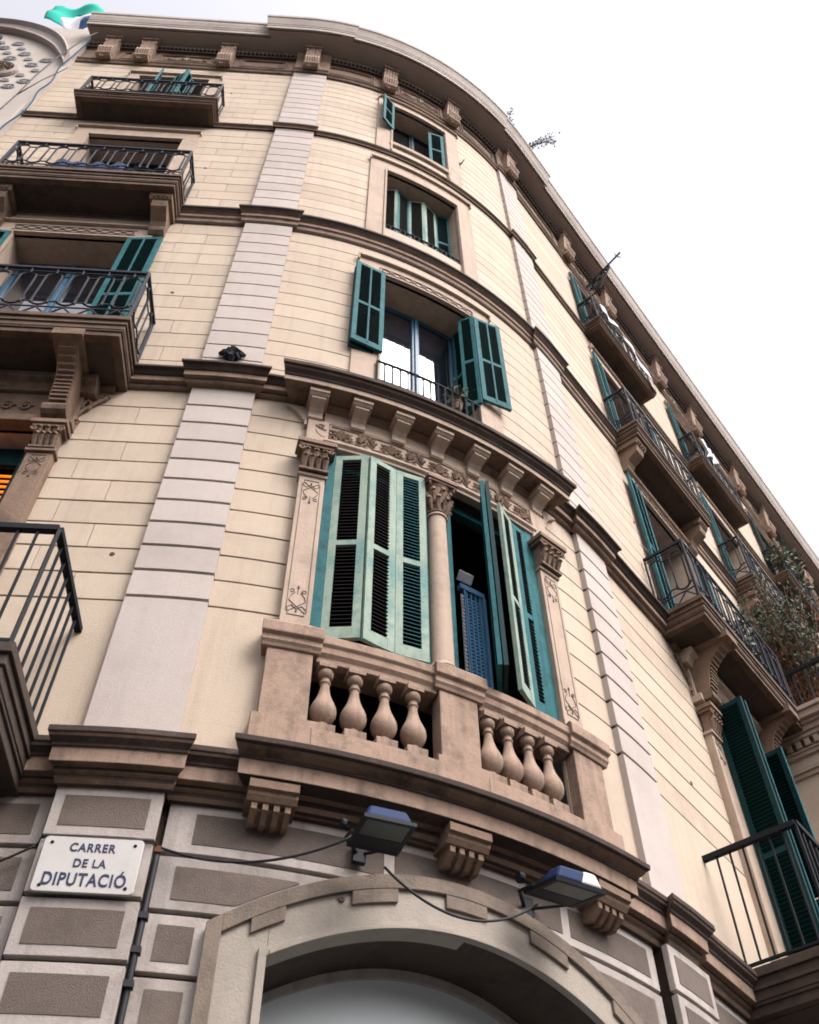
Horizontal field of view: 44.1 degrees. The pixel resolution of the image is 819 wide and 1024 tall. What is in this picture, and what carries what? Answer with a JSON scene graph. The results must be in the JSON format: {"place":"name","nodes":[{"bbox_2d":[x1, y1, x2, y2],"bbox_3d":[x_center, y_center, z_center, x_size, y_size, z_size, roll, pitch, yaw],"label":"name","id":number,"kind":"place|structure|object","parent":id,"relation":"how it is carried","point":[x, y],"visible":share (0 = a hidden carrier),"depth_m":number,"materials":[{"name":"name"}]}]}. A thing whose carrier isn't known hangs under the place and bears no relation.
{"place":"outdoors","nodes":[
{"label":"outdoors","id":0,"kind":"place"},
{"bbox_2d":[0,0,818,557],"label":"sky","id":1,"kind":"structure","parent":0,"point":[686,148],"materials":[{"name":"white"}]},
{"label":"pavement","id":2,"kind":"structure","parent":0,"visible":0},
{"bbox_2d":[0,18,91,137],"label":"neighbour building","id":3,"kind":"structure","parent":2,"relation":"on","point":[29,51],"depth_m":17.85,"materials":[{"name":"beige paint"}]},
{"bbox_2d":[0,39,91,129],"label":"blue cable","id":4,"kind":"object","parent":3,"relation":"attached to","point":[22,112],"visible":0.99,"depth_m":16.34,"materials":[{"name":"plastic"}]},
{"bbox_2d":[0,32,97,109],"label":"black cable","id":5,"kind":"object","parent":3,"relation":"attached to","point":[14,96],"visible":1,"depth_m":16.45,"materials":[{"name":"rubber"}]},
{"bbox_2d":[44,3,104,28],"bbox_3d":[-7.062,-10.120,21.212,1.615,3.995,0.354,11,-53,-9],"label":"flag","id":6,"kind":"object","parent":3,"relation":"attached to","point":[67,18],"visible":0.69,"depth_m":21.91,"materials":[{"name":"green fabric"}]},
{"bbox_2d":[0,11,818,1023],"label":"corner apartment building","id":7,"kind":"structure","parent":2,"relation":"on","point":[318,563],"depth_m":9.00,"materials":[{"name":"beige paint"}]},
{"bbox_2d":[0,441,31,502],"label":"window","id":8,"kind":"structure","parent":7,"relation":"in","point":[9,458],"depth_m":8.87,"materials":[{"name":"orange paint"}]},
{"bbox_2d":[0,263,110,313],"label":"window","id":9,"kind":"structure","parent":7,"relation":"in","point":[49,284],"depth_m":11.91,"materials":[{"name":"glass"}]},
{"bbox_2d":[30,836,143,896],"bbox_3d":[-1.738,1.914,5.478,0.540,0.335,0.028,4,-52,-4],"label":"street sign","id":10,"kind":"object","parent":7,"relation":"attached to","point":[87,866],"visible":1,"depth_m":5.46,"materials":[{"name":"white ceramic"}]},
{"bbox_2d":[51,159,125,170],"bbox_3d":[-4.154,-4.444,13.067,0.909,0.442,0.112,2,-52,-2],"label":"blue cloth","id":11,"kind":"object","parent":7,"relation":"hanging from","point":[95,163],"visible":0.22,"depth_m":13.12,"materials":[{"name":"blue fabric"}]},
{"bbox_2d":[91,161,166,172],"bbox_3d":[-4.104,-4.424,14.272,1.287,2.740,0.585,21,-55,-16],"label":"window","id":12,"kind":"structure","parent":7,"relation":"in","point":[132,165],"depth_m":15.29,"materials":[{"name":"green paint"}]},
{"bbox_2d":[114,845,161,1023],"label":"conduit","id":13,"kind":"object","parent":7,"relation":"attached to","point":[134,955],"visible":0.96,"depth_m":5.23,"materials":[{"name":"black metal"}]},
{"bbox_2d":[218,346,245,360],"bbox_3d":[-1.756,-1.575,10.027,0.277,0.276,0.087,4,-52,-4],"label":"iron rosette","id":14,"kind":"object","parent":7,"relation":"attached to","point":[233,353],"visible":0.97,"depth_m":9.99,"materials":[{"name":"black metal"}]},
{"bbox_2d":[0,835,537,922],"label":"power cable","id":15,"kind":"object","parent":7,"relation":"attached to","point":[319,849],"visible":1,"depth_m":5.63,"materials":[{"name":"black rubber"}]},
{"bbox_2d":[339,806,416,865],"bbox_3d":[-0.217,1.859,5.849,0.375,0.183,0.542,16,-54,-12],"label":"floodlight","id":16,"kind":"object","parent":7,"relation":"attached to","point":[381,830],"visible":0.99,"depth_m":5.73,"materials":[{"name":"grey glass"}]},
{"bbox_2d":[393,128,428,157],"bbox_3d":[0.027,-6.211,17.607,0.962,1.990,0.113,21,-55,-16],"label":"window","id":17,"kind":"structure","parent":7,"relation":"in","point":[400,137],"depth_m":18.15,"materials":[{"name":"glass"}]},
{"bbox_2d":[380,306,455,406],"bbox_3d":[0.060,-1.502,11.603,1.122,3.030,0.115,22,-56,-17],"label":"window","id":18,"kind":"structure","parent":7,"relation":"in","point":[410,344],"depth_m":12.17,"materials":[{"name":"glass"}]},
{"bbox_2d":[443,377,474,410],"bbox_3d":[0.529,-1.212,10.964,0.316,0.442,0.310,21,-55,-16],"label":"potted plant","id":19,"kind":"object","parent":7,"relation":"on","point":[456,400],"visible":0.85,"depth_m":10.94,"materials":[{"name":"green plant"}]},
{"bbox_2d":[457,583,493,688],"bbox_3d":[0.556,1.175,8.461,0.276,1.540,0.052,27,-57,-20],"label":"inner door","id":20,"kind":"structure","parent":7,"relation":"in","point":[468,624],"depth_m":8.63,"materials":[{"name":"blue paint"}]},
{"bbox_2d":[507,107,514,124],"bbox_3d":[2.098,-8.139,21.055,0.293,0.935,0.245,-28,-57,20],"label":"wild shrub","id":21,"kind":"object","parent":7,"relation":"on","point":[508,113],"visible":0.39,"depth_m":21.19,"materials":[{"name":"green plant"}]},
{"bbox_2d":[528,132,559,149],"bbox_3d":[2.798,-7.875,21.664,0.999,1.575,0.334,11,-53,-9],"label":"wild shrub","id":22,"kind":"object","parent":7,"relation":"on","point":[546,142],"visible":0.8,"depth_m":21.85,"materials":[{"name":"green plant"}]},
{"bbox_2d":[515,866,606,917],"bbox_3d":[0.860,2.340,6.212,0.431,0.224,0.590,22,-56,-17],"label":"floodlight","id":23,"kind":"object","parent":7,"relation":"attached to","point":[561,886],"visible":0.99,"depth_m":6.09,"materials":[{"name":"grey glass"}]},
{"bbox_2d":[585,252,619,296],"bbox_3d":[4.027,-4.888,20.906,0.936,1.321,0.143,-23,-56,17],"label":"iron hoist arm","id":24,"kind":"object","parent":7,"relation":"on","point":[606,268],"visible":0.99,"depth_m":21.00},
{"bbox_2d":[600,304,656,392],"bbox_3d":[4.033,-3.035,18.641,0.063,0.831,1.804,-32,-59,22],"label":"white banner","id":25,"kind":"object","parent":7,"relation":"hanging from","point":[628,342],"visible":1,"depth_m":18.81,"materials":[{"name":"fabric"}]},
{"bbox_2d":[701,439,719,467],"bbox_3d":[6.126,-1.167,20.615,0.112,0.491,0.562,-34,-59,23],"label":"white cloth","id":26,"kind":"object","parent":7,"relation":"hanging from","point":[708,453],"visible":1,"depth_m":20.57,"materials":[{"name":"white fabric"}]},
{"bbox_2d":[728,603,763,657],"bbox_3d":[4.155,1.612,12.724,0.457,1.061,0.517,21,-55,-16],"label":"potted plant","id":27,"kind":"object","parent":7,"relation":"on","point":[744,631],"visible":0.2,"depth_m":12.75,"materials":[{"name":"green plant"}]},
{"bbox_2d":[728,766,787,955],"bbox_3d":[3.601,3.801,10.292,0.220,3.400,1.380,-32,-59,22],"label":"window","id":28,"kind":"structure","parent":7,"relation":"in","point":[728,766],"depth_m":10.73,"materials":[{"name":"green paint"}]},
{"bbox_2d":[736,571,818,706],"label":"bush","id":29,"kind":"object","parent":7,"relation":"on","point":[794,647],"visible":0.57,"depth_m":14.82,"materials":[{"name":"green plant"}]},
{"bbox_2d":[762,535,796,572],"bbox_3d":[8.021,0.994,22.077,0.916,0.983,0.849,-13,-53,10],"label":"potted plant","id":30,"kind":"object","parent":7,"relation":"on","point":[785,559],"visible":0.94,"depth_m":22.04,"materials":[{"name":"green plant"}]},
{"bbox_2d":[775,545,815,590],"bbox_3d":[8.658,1.400,22.821,0.786,1.660,0.765,-6,-52,4],"label":"potted plant","id":31,"kind":"object","parent":7,"relation":"on","point":[800,576],"visible":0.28,"depth_m":22.74,"materials":[{"name":"green plant"}]}
]}

